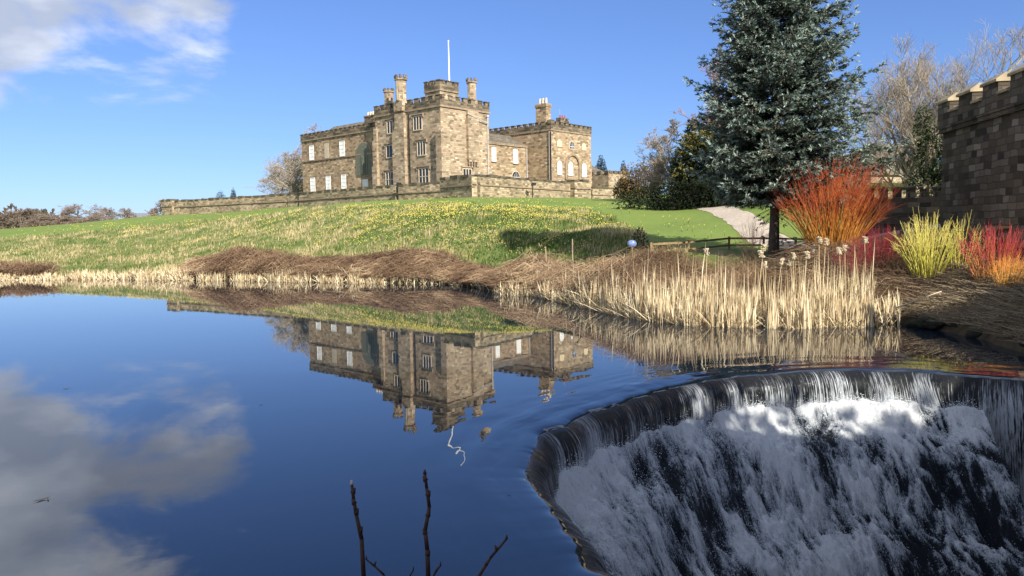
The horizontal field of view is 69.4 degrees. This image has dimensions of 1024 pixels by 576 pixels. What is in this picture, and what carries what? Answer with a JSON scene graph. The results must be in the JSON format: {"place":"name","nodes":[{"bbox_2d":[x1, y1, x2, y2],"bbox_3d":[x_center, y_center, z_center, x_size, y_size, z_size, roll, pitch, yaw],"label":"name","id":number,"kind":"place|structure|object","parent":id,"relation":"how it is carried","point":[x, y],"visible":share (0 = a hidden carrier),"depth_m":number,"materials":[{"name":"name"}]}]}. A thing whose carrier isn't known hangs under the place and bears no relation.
{"place":"outdoors","nodes":[
{"label":"outdoors","id":0,"kind":"place"},
{"bbox_2d":[0,279,1023,575],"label":"pond water","id":1,"kind":"structure","parent":0,"point":[216,427],"depth_m":19.26,"materials":[{"name":"blue liquid"}]},
{"bbox_2d":[0,263,212,280],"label":"reeds","id":2,"kind":"object","parent":1,"relation":"on","point":[141,275],"visible":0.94,"depth_m":75.91,"materials":[{"name":"beige plant"}]},
{"bbox_2d":[210,270,254,280],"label":"reeds","id":3,"kind":"object","parent":1,"relation":"in","point":[238,277],"visible":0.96,"depth_m":70.11,"materials":[{"name":"beige plant"}]},
{"bbox_2d":[253,265,385,283],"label":"reeds","id":4,"kind":"object","parent":1,"relation":"on","point":[351,278],"visible":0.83,"depth_m":66.03,"materials":[{"name":"beige plant"}]},
{"bbox_2d":[383,271,490,290],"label":"reeds","id":5,"kind":"object","parent":1,"relation":"on","point":[441,282],"visible":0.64,"depth_m":61.56,"materials":[{"name":"beige plant"}]},
{"bbox_2d":[490,266,604,311],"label":"reeds","id":6,"kind":"object","parent":1,"relation":"on","point":[576,298],"visible":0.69,"depth_m":45.26,"materials":[{"name":"beige plant"}]},
{"bbox_2d":[542,242,890,328],"bbox_3d":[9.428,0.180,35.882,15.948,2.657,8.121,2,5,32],"label":"reeds","id":7,"kind":"object","parent":1,"relation":"on","point":[647,309],"visible":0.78,"depth_m":33.33,"materials":[{"name":"beige plant"}]},
{"bbox_2d":[845,288,903,327],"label":"reeds","id":8,"kind":"object","parent":1,"relation":"in","point":[887,304],"visible":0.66,"depth_m":32.50,"materials":[{"name":"beige plant"}]},
{"bbox_2d":[0,182,1023,353],"bbox_3d":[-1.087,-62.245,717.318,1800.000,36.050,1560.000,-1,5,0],"label":"ground","id":9,"kind":"structure","parent":0,"point":[652,222],"depth_m":75.42,"materials":[{"name":"green plant"}]},
{"bbox_2d":[0,211,24,228],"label":"bare tree","id":10,"kind":"object","parent":9,"relation":"on","point":[3,216],"visible":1,"depth_m":299.08,"materials":[{"name":"brown plant"}]},
{"bbox_2d":[5,207,38,227],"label":"bare tree","id":11,"kind":"object","parent":9,"relation":"on","point":[23,214],"visible":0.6,"depth_m":327.88,"materials":[{"name":"brown plant"}]},
{"bbox_2d":[17,218,46,227],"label":"bare tree","id":12,"kind":"object","parent":9,"relation":"on","point":[33,222],"visible":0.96,"depth_m":259.37,"materials":[{"name":"brown plant"}]},
{"bbox_2d":[0,258,64,276],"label":"brambles","id":13,"kind":"object","parent":9,"relation":"on","point":[30,268],"visible":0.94,"depth_m":79.01,"materials":[{"name":"brown plant"}]},
{"bbox_2d":[0,203,90,228],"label":"woodland","id":14,"kind":"object","parent":9,"relation":"on","point":[43,211],"visible":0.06,"depth_m":339.61,"materials":[{"name":"brown plant"}]},
{"bbox_2d":[30,213,60,225],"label":"bare tree","id":15,"kind":"object","parent":9,"relation":"on","point":[41,218],"visible":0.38,"depth_m":276.66,"materials":[{"name":"brown plant"}]},
{"bbox_2d":[42,216,75,224],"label":"bare tree","id":16,"kind":"object","parent":9,"relation":"on","point":[59,219],"visible":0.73,"depth_m":252.36,"materials":[{"name":"brown plant"}]},
{"bbox_2d":[38,203,113,224],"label":"bare oak","id":17,"kind":"object","parent":9,"relation":"on","point":[67,210],"visible":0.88,"depth_m":259.02,"materials":[{"name":"brown plant"}]},
{"bbox_2d":[83,212,102,221],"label":"bare tree","id":18,"kind":"object","parent":9,"relation":"on","point":[95,214],"visible":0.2,"depth_m":287.16,"materials":[{"name":"brown plant"}]},
{"bbox_2d":[100,207,124,220],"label":"bare tree","id":19,"kind":"object","parent":9,"relation":"on","point":[111,213],"visible":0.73,"depth_m":297.94,"materials":[{"name":"brown plant"}]},
{"bbox_2d":[116,208,136,218],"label":"bare tree","id":20,"kind":"object","parent":9,"relation":"on","point":[127,211],"visible":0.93,"depth_m":307.71,"materials":[{"name":"brown plant"}]},
{"bbox_2d":[124,213,150,217],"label":"farmhouse","id":21,"kind":"object","parent":9,"relation":"on","point":[141,214],"visible":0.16,"depth_m":329.99,"materials":[{"name":"stone"}]},
{"bbox_2d":[144,198,165,215],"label":"bare tree","id":22,"kind":"object","parent":9,"relation":"on","point":[158,204],"visible":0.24,"depth_m":237.18,"materials":[{"name":"brown plant"}]},
{"bbox_2d":[216,190,225,197],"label":"conifer tree","id":23,"kind":"object","parent":9,"relation":"on","point":[223,195],"visible":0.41,"depth_m":173.70,"materials":[{"name":"green plant"}]},
{"bbox_2d":[243,174,302,194],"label":"bare sycamore","id":24,"kind":"object","parent":9,"relation":"on","point":[271,183],"visible":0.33,"depth_m":169.31,"materials":[{"name":"brown plant"}]},
{"bbox_2d":[263,146,302,193],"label":"bare sycamore","id":25,"kind":"object","parent":9,"relation":"on","point":[292,180],"visible":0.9,"depth_m":155.72,"materials":[{"name":"brown plant"}]},
{"bbox_2d":[284,158,302,192],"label":"evergreen oak","id":26,"kind":"object","parent":9,"relation":"on","point":[300,189],"visible":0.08,"depth_m":165.28,"materials":[{"name":"green plant"}]},
{"bbox_2d":[268,123,323,177],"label":"bare sycamore","id":27,"kind":"object","parent":9,"relation":"on","point":[312,127],"visible":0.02,"depth_m":187.02,"materials":[{"name":"brown plant"}]},
{"bbox_2d":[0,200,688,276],"bbox_3d":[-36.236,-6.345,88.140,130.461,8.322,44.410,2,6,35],"label":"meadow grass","id":28,"kind":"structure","parent":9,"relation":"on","point":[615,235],"depth_m":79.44,"materials":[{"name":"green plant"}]},
{"bbox_2d":[174,245,546,294],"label":"brambles","id":29,"kind":"object","parent":9,"relation":"on","point":[445,266],"visible":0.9,"depth_m":65.52,"materials":[{"name":"brown plant"}]},
{"bbox_2d":[11,195,724,279],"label":"daffodils","id":30,"kind":"object","parent":9,"relation":"on","point":[454,211],"visible":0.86,"depth_m":79.16,"materials":[{"name":"yellow plant"}]},
{"bbox_2d":[161,174,619,214],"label":"terrace wall","id":31,"kind":"structure","parent":9,"relation":"on","point":[477,185],"depth_m":117.87,"materials":[{"name":"stone"}]},
{"bbox_2d":[350,469,507,575],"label":"young shrub","id":32,"kind":"object","parent":9,"relation":"on","point":[361,538],"visible":1,"depth_m":3.29,"materials":[{"name":"brown plant"}]},
{"bbox_2d":[300,40,591,191],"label":"castle","id":33,"kind":"structure","parent":9,"relation":"on","point":[438,131],"depth_m":128.98,"materials":[{"name":"stone"}]},
{"bbox_2d":[309,144,313,160],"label":"window","id":34,"kind":"structure","parent":33,"relation":"in","point":[311,146],"depth_m":144.51,"materials":[{"name":"white glass"}]},
{"bbox_2d":[310,176,314,190],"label":"window","id":35,"kind":"structure","parent":33,"relation":"in","point":[312,179],"depth_m":145.04,"materials":[{"name":"white paint"}]},
{"bbox_2d":[324,141,328,157],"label":"blind window","id":36,"kind":"structure","parent":33,"relation":"in","point":[326,144],"depth_m":141.20,"materials":[{"name":"stone"}]},
{"bbox_2d":[325,174,330,189],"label":"window","id":37,"kind":"structure","parent":33,"relation":"in","point":[328,177],"depth_m":141.61,"materials":[{"name":"white paint"}]},
{"bbox_2d":[339,139,344,156],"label":"window","id":38,"kind":"structure","parent":33,"relation":"in","point":[341,142],"depth_m":137.98,"materials":[{"name":"white glass"}]},
{"bbox_2d":[341,173,345,188],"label":"window","id":39,"kind":"structure","parent":33,"relation":"in","point":[343,175],"depth_m":138.47,"materials":[{"name":"white paint"}]},
{"bbox_2d":[355,140,371,176],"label":"gothic window","id":40,"kind":"structure","parent":33,"relation":"in","point":[363,161],"depth_m":133.78,"materials":[{"name":"glass"}]},
{"bbox_2d":[362,178,367,186],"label":"window","id":41,"kind":"structure","parent":33,"relation":"in","point":[364,180],"depth_m":134.29,"materials":[{"name":"white paint"}]},
{"bbox_2d":[384,143,391,158],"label":"window","id":42,"kind":"structure","parent":33,"relation":"in","point":[388,147],"depth_m":126.97,"materials":[{"name":"glass"}]},
{"bbox_2d":[383,169,392,184],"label":"window","id":43,"kind":"structure","parent":33,"relation":"in","point":[388,175],"depth_m":127.48,"materials":[{"name":"glass"}]},
{"bbox_2d":[384,118,393,134],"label":"window","id":44,"kind":"structure","parent":33,"relation":"in","point":[389,124],"depth_m":126.35,"materials":[{"name":"stone"}]},
{"bbox_2d":[411,113,423,130],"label":"window","id":45,"kind":"structure","parent":33,"relation":"in","point":[417,120],"depth_m":121.73,"materials":[{"name":"stone"}]},
{"bbox_2d":[415,138,426,156],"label":"window","id":46,"kind":"structure","parent":33,"relation":"in","point":[421,145],"depth_m":121.53,"materials":[{"name":"stone"}]},
{"bbox_2d":[416,165,430,182],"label":"window","id":47,"kind":"structure","parent":33,"relation":"in","point":[423,173],"depth_m":121.69,"materials":[{"name":"stone"}]},
{"bbox_2d":[461,166,473,174],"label":"window","id":48,"kind":"structure","parent":33,"relation":"in","point":[465,171],"depth_m":123.06,"materials":[{"name":"stone"}]},
{"bbox_2d":[491,146,496,162],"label":"window","id":49,"kind":"structure","parent":33,"relation":"in","point":[493,147],"depth_m":129.35,"materials":[{"name":"white paint"}]},
{"bbox_2d":[513,148,518,164],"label":"window","id":50,"kind":"structure","parent":33,"relation":"in","point":[515,150],"depth_m":133.68,"materials":[{"name":"white paint"}]},
{"bbox_2d":[512,171,519,177],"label":"window","id":51,"kind":"structure","parent":33,"relation":"in","point":[516,174],"depth_m":134.01,"materials":[{"name":"stone"}]},
{"bbox_2d":[556,139,562,147],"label":"window","id":52,"kind":"structure","parent":33,"relation":"in","point":[559,142],"depth_m":134.09,"materials":[{"name":"stone"}]},
{"bbox_2d":[557,160,562,175],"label":"window","id":53,"kind":"structure","parent":33,"relation":"in","point":[559,163],"depth_m":134.42,"materials":[{"name":"white glass"}]},
{"bbox_2d":[568,161,573,176],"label":"window","id":54,"kind":"structure","parent":33,"relation":"in","point":[570,164],"depth_m":136.92,"materials":[{"name":"white glass"}]},
{"bbox_2d":[569,141,574,149],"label":"window","id":55,"kind":"structure","parent":33,"relation":"in","point":[571,146],"depth_m":137.05,"materials":[{"name":"glass"}]},
{"bbox_2d":[581,143,586,150],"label":"window","id":56,"kind":"structure","parent":33,"relation":"in","point":[583,146],"depth_m":139.72,"materials":[{"name":"stone"}]},
{"bbox_2d":[581,163,586,177],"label":"window","id":57,"kind":"structure","parent":33,"relation":"in","point":[584,167],"depth_m":140.13,"materials":[{"name":"glass"}]},
{"bbox_2d":[505,250,692,302],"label":"dead stems","id":58,"kind":"object","parent":9,"relation":"on","point":[551,273],"visible":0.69,"depth_m":42.34,"materials":[{"name":"beige plant"}]},
{"bbox_2d":[595,155,606,171],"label":"conifer tree","id":59,"kind":"object","parent":9,"relation":"on","point":[603,168],"visible":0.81,"depth_m":187.78,"materials":[{"name":"green plant"}]},
{"bbox_2d":[592,166,629,186],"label":"outbuilding","id":60,"kind":"structure","parent":9,"relation":"on","point":[606,178],"depth_m":150.23,"materials":[{"name":"stone"}]},
{"bbox_2d":[612,180,634,198],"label":"holly shrub","id":61,"kind":"object","parent":9,"relation":"on","point":[622,187],"visible":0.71,"depth_m":110.86,"materials":[{"name":"green plant"}]},
{"bbox_2d":[627,240,636,253],"bbox_3d":[7.138,-2.076,43.985,0.560,1.559,0.336,-1,5,0],"label":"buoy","id":62,"kind":"object","parent":9,"relation":"on","point":[632,243],"visible":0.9,"depth_m":43.83,"materials":[{"name":"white plastic"}]},
{"bbox_2d":[614,157,663,197],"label":"beech shrub","id":63,"kind":"object","parent":9,"relation":"on","point":[631,178],"visible":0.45,"depth_m":110.36,"materials":[{"name":"brown plant"}]},
{"bbox_2d":[633,226,648,252],"bbox_3d":[8.178,-2.747,46.981,1.140,2.384,1.147,-1,5,0],"label":"holly sapling","id":64,"kind":"object","parent":9,"relation":"on","point":[643,236],"visible":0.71,"depth_m":46.93,"materials":[{"name":"green plant"}]},
{"bbox_2d":[633,161,677,194],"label":"bare thorn","id":65,"kind":"object","parent":9,"relation":"on","point":[641,180],"visible":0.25,"depth_m":98.90,"materials":[{"name":"brown plant"}]},
{"bbox_2d":[634,119,682,202],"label":"bare birch","id":66,"kind":"object","parent":9,"relation":"on","point":[660,160],"visible":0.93,"depth_m":90.13,"materials":[{"name":"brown plant"}]},
{"bbox_2d":[611,177,779,210],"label":"evergreen hedge","id":67,"kind":"object","parent":9,"relation":"on","point":[688,202],"visible":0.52,"depth_m":82.49,"materials":[{"name":"green plant"}]},
{"bbox_2d":[671,46,730,170],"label":"bare larch","id":68,"kind":"object","parent":9,"relation":"on","point":[709,75],"visible":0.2,"depth_m":86.15,"materials":[{"name":"brown plant"}]},
{"bbox_2d":[704,248,708,299],"bbox_3d":[9.196,-0.157,34.978,0.291,3.485,0.269,4,6,45],"label":"cattail","id":69,"kind":"object","parent":9,"relation":"on","point":[706,251],"visible":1,"depth_m":34.88},
{"bbox_2d":[650,236,803,255],"bbox_3d":[12.485,-2.057,43.852,10.098,1.920,3.389,-2,5,-9],"label":"wooden fence","id":70,"kind":"object","parent":9,"relation":"on","point":[688,242],"visible":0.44,"depth_m":44.65,"materials":[{"name":"brown wood"}]},
{"bbox_2d":[668,112,795,206],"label":"yew tree","id":71,"kind":"object","parent":9,"relation":"on","point":[680,165],"visible":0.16,"depth_m":85.68,"materials":[{"name":"green plant"}]},
{"bbox_2d":[731,217,768,263],"bbox_3d":[13.221,-2.727,40.961,2.300,2.899,1.785,-4,5,-32],"label":"dogwood shrub","id":72,"kind":"object","parent":9,"relation":"on","point":[751,237],"visible":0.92,"depth_m":40.92,"materials":[{"name":"brown plant"}]},
{"bbox_2d":[757,250,765,296],"bbox_3d":[11.632,-0.084,34.311,0.510,3.364,0.314,1,5,22],"label":"cattail","id":73,"kind":"object","parent":9,"relation":"on","point":[761,254],"visible":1,"depth_m":34.20},
{"bbox_2d":[757,244,766,298],"bbox_3d":[11.567,-0.225,34.325,0.587,3.645,0.313,-3,5,-22],"label":"cattail","id":74,"kind":"object","parent":9,"relation":"on","point":[763,247],"visible":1,"depth_m":34.22},
{"bbox_2d":[763,261,766,286],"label":"cattail","id":75,"kind":"object","parent":9,"relation":"on","point":[765,264],"visible":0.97,"depth_m":35.70},
{"bbox_2d":[777,258,784,295],"bbox_3d":[12.742,0.026,35.286,0.526,2.950,0.299,1,5,19],"label":"cattail","id":76,"kind":"object","parent":9,"relation":"on","point":[781,261],"visible":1,"depth_m":35.16},
{"bbox_2d":[617,239,948,307],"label":"undergrowth","id":77,"kind":"object","parent":9,"relation":"on","point":[753,282],"visible":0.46,"depth_m":37.64,"materials":[{"name":"brown plant"}]},
{"bbox_2d":[787,259,792,289],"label":"cattail","id":78,"kind":"object","parent":9,"relation":"on","point":[789,262],"visible":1,"depth_m":35.73},
{"bbox_2d":[791,252,796,285],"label":"cattail","id":79,"kind":"object","parent":9,"relation":"on","point":[793,255],"visible":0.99,"depth_m":35.59},
{"bbox_2d":[683,0,913,253],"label":"spruce tree","id":80,"kind":"object","parent":9,"relation":"on","point":[763,66],"visible":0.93,"depth_m":39.44,"materials":[{"name":"green plant"}]},
{"bbox_2d":[804,251,809,279],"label":"cattail","id":81,"kind":"object","parent":9,"relation":"on","point":[806,254],"visible":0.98,"depth_m":34.49},
{"bbox_2d":[811,245,815,284],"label":"cattail","id":82,"kind":"object","parent":9,"relation":"on","point":[813,248],"visible":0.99,"depth_m":34.98},
{"bbox_2d":[816,236,821,289],"bbox_3d":[14.407,-0.462,34.726,0.310,3.951,0.320,-1,5,0],"label":"cattail","id":83,"kind":"object","parent":9,"relation":"on","point":[818,238],"visible":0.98,"depth_m":34.53},
{"bbox_2d":[822,238,829,297],"bbox_3d":[14.651,-0.416,34.600,0.322,3.871,0.264,2,6,37],"label":"cattail","id":84,"kind":"object","parent":9,"relation":"on","point":[826,240],"visible":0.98,"depth_m":34.45},
{"bbox_2d":[767,152,907,251],"bbox_3d":[16.822,-4.551,38.617,7.146,5.286,6.765,-1,5,0],"label":"dogwood shrub","id":85,"kind":"object","parent":9,"relation":"on","point":[830,217],"visible":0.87,"depth_m":38.04,"materials":[{"name":"orange plant"}]},
{"bbox_2d":[836,247,841,283],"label":"cattail","id":86,"kind":"object","parent":9,"relation":"on","point":[839,252],"visible":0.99,"depth_m":34.39},
{"bbox_2d":[841,245,847,294],"bbox_3d":[15.499,-0.257,34.535,0.334,3.534,0.303,-5,6,-44],"label":"cattail","id":87,"kind":"object","parent":9,"relation":"on","point":[844,249],"visible":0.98,"depth_m":34.36},
{"bbox_2d":[825,236,890,275],"bbox_3d":[16.989,-1.588,36.530,3.049,2.104,2.830,-1,5,0],"label":"dogwood shrub","id":88,"kind":"object","parent":9,"relation":"on","point":[864,258],"visible":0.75,"depth_m":36.31,"materials":[{"name":"red plant"}]},
{"bbox_2d":[862,236,868,278],"bbox_3d":[16.934,-0.540,35.521,0.316,3.892,0.260,3,6,38],"label":"cattail","id":89,"kind":"object","parent":9,"relation":"on","point":[865,240],"visible":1,"depth_m":35.39},
{"bbox_2d":[847,224,912,267],"bbox_3d":[18.695,-2.189,37.477,3.648,2.271,2.814,-1,5,0],"label":"dogwood shrub","id":90,"kind":"object","parent":9,"relation":"on","point":[887,243],"visible":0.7,"depth_m":37.28,"materials":[{"name":"red plant"}]},
{"bbox_2d":[831,144,938,183],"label":"stone house","id":91,"kind":"structure","parent":9,"relation":"on","point":[896,177],"depth_m":94.10,"materials":[{"name":"stone"}]},
{"bbox_2d":[838,90,942,190],"bbox_3d":[34.191,-12.450,64.228,11.797,9.525,7.388,-1,5,-5],"label":"bare lime","id":92,"kind":"object","parent":9,"relation":"on","point":[910,164],"visible":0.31,"depth_m":63.67,"materials":[{"name":"brown plant"}]},
{"bbox_2d":[849,189,932,217],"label":"retaining wall","id":93,"kind":"structure","parent":9,"relation":"on","point":[904,194],"depth_m":57.40,"materials":[{"name":"stone"}]},
{"bbox_2d":[762,227,1023,343],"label":"dead twigs","id":94,"kind":"object","parent":9,"relation":"on","point":[954,314],"visible":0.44,"depth_m":32.09,"materials":[{"name":"brown plant"}]},
{"bbox_2d":[851,185,940,237],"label":"courtyard wall","id":95,"kind":"structure","parent":9,"relation":"on","point":[924,203],"depth_m":46.51,"materials":[{"name":"stone"}]},
{"bbox_2d":[895,291,941,308],"bbox_3d":[16.831,0.494,30.662,1.923,0.726,0.068,-1,5,0],"label":"fallen branch","id":96,"kind":"object","parent":9,"relation":"on","point":[916,300],"visible":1,"depth_m":30.64,"materials":[{"name":"brown wood"}]},
{"bbox_2d":[901,102,942,197],"bbox_3d":[32.577,-10.043,57.581,4.520,8.804,3.602,-1,5,0],"label":"ivy clump","id":97,"kind":"object","parent":9,"relation":"on","point":[929,174],"visible":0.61,"depth_m":57.16,"materials":[{"name":"green plant"}]},
{"bbox_2d":[884,208,967,277],"bbox_3d":[19.753,-2.166,34.781,3.241,3.383,3.578,-4,6,-34],"label":"dogwood shrub","id":98,"kind":"object","parent":9,"relation":"on","point":[926,249],"visible":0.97,"depth_m":34.81,"materials":[{"name":"yellow plant"}]},
{"bbox_2d":[833,18,1023,188],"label":"bare lime","id":99,"kind":"object","parent":9,"relation":"on","point":[897,91],"visible":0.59,"depth_m":62.70,"materials":[{"name":"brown plant"}]},
{"bbox_2d":[899,226,1010,253],"bbox_3d":[22.210,-2.129,36.283,0.472,2.032,7.147,-3,5,-22],"label":"wooden fence","id":100,"kind":"object","parent":9,"relation":"on","point":[971,229],"visible":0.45,"depth_m":36.19,"materials":[{"name":"brown wood"}]},
{"bbox_2d":[929,79,986,106],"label":"bare lime","id":101,"kind":"object","parent":9,"relation":"on","point":[952,90],"visible":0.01,"depth_m":65.34,"materials":[{"name":"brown plant"}]},
{"bbox_2d":[904,316,1023,346],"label":"bank rocks","id":102,"kind":"object","parent":9,"relation":"on","point":[923,323],"visible":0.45,"depth_m":30.47,"materials":[{"name":"black stone"}]},
{"bbox_2d":[937,210,991,268],"bbox_3d":[21.121,-2.278,34.528,1.902,2.763,2.385,-4,5,-32],"label":"dogwood shrub","id":103,"kind":"object","parent":9,"relation":"on","point":[959,253],"visible":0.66,"depth_m":34.74,"materials":[{"name":"yellow plant"}]},
{"bbox_2d":[935,64,1023,262],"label":"gate tower","id":104,"kind":"structure","parent":9,"relation":"on","point":[980,127],"depth_m":36.23,"materials":[{"name":"stone"}]},
{"bbox_2d":[956,220,1023,280],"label":"dogwood shrub","id":105,"kind":"object","parent":9,"relation":"on","point":[990,261],"visible":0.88,"depth_m":32.37,"materials":[{"name":"red plant"}]},
{"bbox_2d":[987,251,1023,288],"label":"dogwood shrub","id":106,"kind":"object","parent":9,"relation":"on","point":[1003,272],"visible":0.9,"depth_m":31.09,"materials":[{"name":"orange plant"}]},
{"bbox_3d":[9.715,7.581,13.768,21.926,8.380,22.547,-1,5,0],"label":"weir","id":107,"kind":"object","parent":9,"relation":"on","visible":0},
{"bbox_2d":[527,371,1023,575],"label":"waterfall","id":108,"kind":"structure","parent":107,"relation":"on","point":[843,473],"depth_m":20.19,"materials":[{"name":"liquid"}]},
{"bbox_2d":[0,0,1023,219],"label":"sky","id":109,"kind":"structure","parent":0,"point":[135,105],"materials":[{"name":"blue"}]},
{"bbox_2d":[692,206,939,247],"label":"path","id":110,"kind":"structure","parent":0,"point":[734,217],"depth_m":62.87,"materials":[{"name":"grey gravel"}]}
]}

